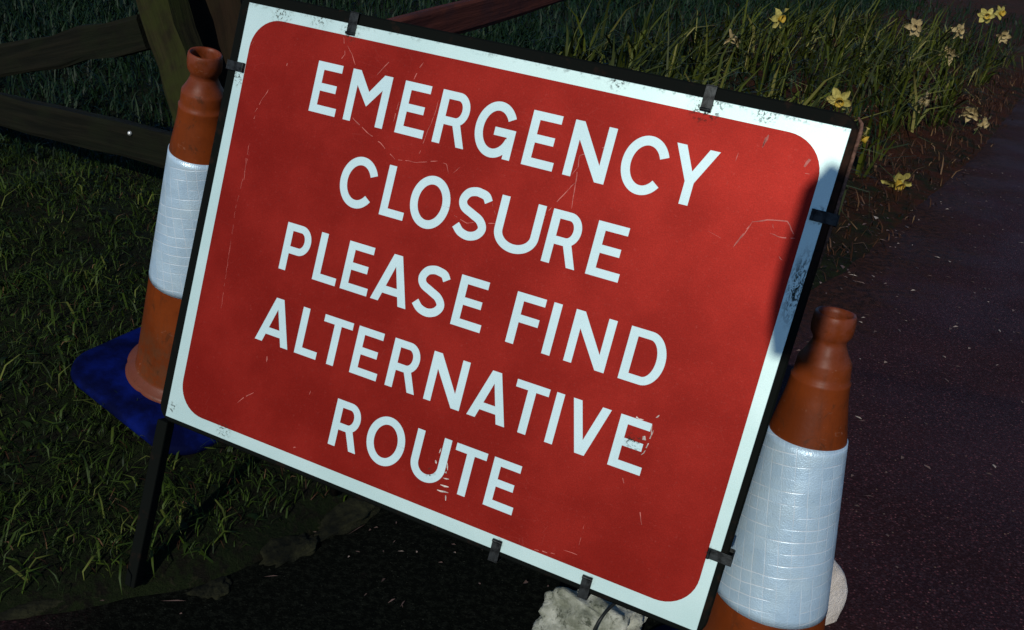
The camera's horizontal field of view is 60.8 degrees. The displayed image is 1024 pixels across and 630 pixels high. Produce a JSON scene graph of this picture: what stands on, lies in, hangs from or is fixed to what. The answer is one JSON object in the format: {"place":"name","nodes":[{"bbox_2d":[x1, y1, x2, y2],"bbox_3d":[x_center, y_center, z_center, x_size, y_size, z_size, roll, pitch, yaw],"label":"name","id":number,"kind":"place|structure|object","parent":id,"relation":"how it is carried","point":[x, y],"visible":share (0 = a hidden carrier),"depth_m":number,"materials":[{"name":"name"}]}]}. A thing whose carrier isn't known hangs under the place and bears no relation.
{"place":"outdoors","nodes":[
{"label":"outdoors","id":0,"kind":"place"},
{"bbox_2d":[0,98,1023,629],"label":"road","id":1,"kind":"structure","parent":0,"point":[950,522],"depth_m":2.25,"materials":[{"name":"black asphalt"}]},
{"bbox_2d":[125,0,863,629],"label":"road sign","id":2,"kind":"object","parent":1,"relation":"on","point":[537,310],"visible":1,"depth_m":1.43,"materials":[{"name":"metal"}]},
{"bbox_2d":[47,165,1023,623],"bbox_3d":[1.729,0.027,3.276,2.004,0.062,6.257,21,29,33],"label":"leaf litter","id":3,"kind":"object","parent":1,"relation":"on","point":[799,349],"visible":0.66,"depth_m":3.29,"materials":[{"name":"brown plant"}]},
{"bbox_2d":[532,587,647,629],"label":"rubble block","id":4,"kind":"object","parent":1,"relation":"on","point":[563,608],"depth_m":1.69,"materials":[{"name":"concrete"}]},
{"bbox_2d":[593,603,615,629],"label":"cable","id":5,"kind":"object","parent":4,"relation":"on","point":[606,611],"visible":0.35,"depth_m":1.62,"materials":[{"name":"black rubber"}]},
{"bbox_2d":[652,306,856,629],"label":"traffic cone","id":6,"kind":"object","parent":1,"relation":"on","point":[777,575],"visible":0.9,"depth_m":1.45,"materials":[{"name":"orange plastic"}]},
{"bbox_2d":[0,0,1023,615],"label":"ground","id":7,"kind":"structure","parent":0,"point":[174,570],"depth_m":2.34,"materials":[{"name":"green plant"}]},
{"bbox_2d":[0,599,63,620],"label":"kerb stone","id":8,"kind":"object","parent":7,"relation":"on","point":[30,609],"visible":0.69,"depth_m":1.69,"materials":[{"name":"grey stone"}]},
{"bbox_2d":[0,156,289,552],"bbox_3d":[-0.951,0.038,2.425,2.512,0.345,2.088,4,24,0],"label":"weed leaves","id":9,"kind":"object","parent":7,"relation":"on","point":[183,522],"visible":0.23,"depth_m":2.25,"materials":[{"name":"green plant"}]},
{"bbox_2d":[71,46,223,455],"bbox_3d":[-0.785,-0.190,2.070,0.464,0.911,0.444,17,27,27],"label":"traffic cone","id":10,"kind":"object","parent":7,"relation":"on","point":[130,367],"visible":0.6,"depth_m":1.98,"materials":[{"name":"orange plastic"}]},
{"bbox_2d":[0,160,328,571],"bbox_3d":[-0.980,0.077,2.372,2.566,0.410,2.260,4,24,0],"label":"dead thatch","id":11,"kind":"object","parent":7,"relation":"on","point":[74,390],"visible":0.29,"depth_m":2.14,"materials":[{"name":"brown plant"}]},
{"bbox_2d":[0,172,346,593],"bbox_3d":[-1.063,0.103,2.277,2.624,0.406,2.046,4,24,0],"label":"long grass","id":12,"kind":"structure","parent":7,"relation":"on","point":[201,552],"depth_m":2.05,"materials":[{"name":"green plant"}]},
{"bbox_2d":[185,576,231,599],"bbox_3d":[-0.618,0.570,1.794,0.080,0.040,0.096,25,31,38],"label":"kerb stone","id":13,"kind":"object","parent":7,"relation":"on","point":[217,588],"visible":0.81,"depth_m":1.78,"materials":[{"name":"grey stone"}]},
{"bbox_2d":[0,0,565,168],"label":"wooden fence","id":14,"kind":"object","parent":7,"relation":"on","point":[169,33],"visible":0.56,"depth_m":2.83,"materials":[{"name":"brown wood"}]},
{"bbox_2d":[259,533,317,567],"bbox_3d":[-0.485,0.518,1.925,0.185,0.058,0.099,-19,33,-41],"label":"kerb stone","id":15,"kind":"object","parent":7,"relation":"on","point":[278,552],"visible":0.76,"depth_m":1.90,"materials":[{"name":"grey stone"}]},
{"bbox_2d":[313,497,380,542],"bbox_3d":[-0.379,0.473,2.035,0.099,0.076,0.237,22,30,35],"label":"kerb stone","id":16,"kind":"object","parent":7,"relation":"on","point":[348,515],"visible":0.73,"depth_m":2.00,"materials":[{"name":"grey stone"}]},
{"bbox_2d":[723,29,739,87],"bbox_3d":[1.416,-1.617,5.670,0.080,0.466,0.136,-7,26,-23],"label":"daffodil","id":17,"kind":"object","parent":7,"relation":"on","point":[734,40],"visible":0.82,"depth_m":5.61,"materials":[{"name":"beige plant"}]},
{"bbox_2d":[523,0,1023,229],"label":"grass","id":18,"kind":"structure","parent":7,"relation":"on","point":[701,70],"depth_m":6.91,"materials":[{"name":"green plant"}]},
{"bbox_2d":[763,8,787,71],"bbox_3d":[2.007,-2.077,6.704,0.172,0.539,0.104,-11,28,-30],"label":"daffodil","id":19,"kind":"object","parent":7,"relation":"on","point":[778,17],"visible":0.97,"depth_m":6.61,"materials":[{"name":"yellow plant"}]},
{"bbox_2d":[825,560,847,624],"bbox_3d":[0.611,0.593,1.841,0.159,0.226,0.125,-6,26,-21],"label":"stone","id":20,"kind":"object","parent":7,"relation":"on","point":[838,594],"visible":0.2,"depth_m":1.79,"materials":[{"name":"stone"}]},
{"bbox_2d":[859,127,869,146],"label":"daffodil","id":21,"kind":"object","parent":7,"relation":"on","point":[864,140],"visible":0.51,"depth_m":4.86,"materials":[{"name":"yellow plant"}]},
{"bbox_2d":[881,171,911,189],"bbox_3d":[2.241,-0.777,5.086,0.154,0.149,0.137,-17,31,-39],"label":"daffodil","id":22,"kind":"object","parent":7,"relation":"on","point":[899,182],"visible":0.79,"depth_m":5.06,"materials":[{"name":"yellow plant"}]},
{"bbox_2d":[904,18,922,53],"bbox_3d":[3.793,-2.560,8.289,0.181,0.500,0.127,24,31,38],"label":"daffodil","id":23,"kind":"object","parent":7,"relation":"on","point":[912,28],"visible":0.85,"depth_m":8.22,"materials":[{"name":"beige plant"}]},
{"bbox_2d":[816,48,1023,286],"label":"withered leaves","id":24,"kind":"object","parent":7,"relation":"on","point":[934,158],"visible":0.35,"depth_m":6.14,"materials":[{"name":"brown plant"}]},
{"bbox_2d":[910,90,930,122],"bbox_3d":[2.972,-1.492,6.379,0.118,0.297,0.160,4,24,0],"label":"daffodil","id":25,"kind":"object","parent":7,"relation":"on","point":[926,102],"visible":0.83,"depth_m":6.32,"materials":[{"name":"beige plant"}]},
{"bbox_2d":[939,46,958,64],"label":"daffodil","id":26,"kind":"object","parent":7,"relation":"on","point":[952,53],"visible":0.56,"depth_m":8.27,"materials":[{"name":"beige plant"}]},
{"bbox_2d":[951,23,964,45],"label":"daffodil","id":27,"kind":"object","parent":7,"relation":"on","point":[961,31],"visible":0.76,"depth_m":9.33,"materials":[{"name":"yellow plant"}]},
{"bbox_2d":[958,106,981,123],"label":"daffodil","id":28,"kind":"object","parent":7,"relation":"on","point":[971,113],"visible":0.96,"depth_m":7.08,"materials":[{"name":"beige plant"}]},
{"bbox_2d":[968,8,995,68],"bbox_3d":[4.886,-2.834,9.121,0.177,0.721,0.106,4,24,0],"label":"daffodil","id":29,"kind":"object","parent":7,"relation":"on","point":[988,17],"visible":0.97,"depth_m":9.00,"materials":[{"name":"yellow plant"}]},
{"bbox_2d":[974,116,990,132],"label":"daffodil","id":30,"kind":"object","parent":7,"relation":"on","point":[984,123],"visible":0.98,"depth_m":6.83,"materials":[{"name":"beige plant"}]},
{"bbox_2d":[984,5,1006,54],"bbox_3d":[5.013,-2.829,9.124,0.107,0.784,0.149,18,28,29],"label":"daffodil","id":31,"kind":"object","parent":7,"relation":"on","point":[1000,12],"visible":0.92,"depth_m":8.99,"materials":[{"name":"yellow plant"}]},
{"bbox_2d":[993,30,1011,56],"bbox_3d":[6.034,-3.304,10.759,0.132,0.421,0.160,-13,29,-34],"label":"daffodil","id":32,"kind":"object","parent":7,"relation":"on","point":[1005,37],"visible":0.73,"depth_m":10.73,"materials":[{"name":"beige plant"}]},
{"bbox_2d":[0,0,1023,175],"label":"field grass","id":33,"kind":"structure","parent":0,"point":[505,32],"depth_m":6.50,"materials":[{"name":"green plant"}]}
]}

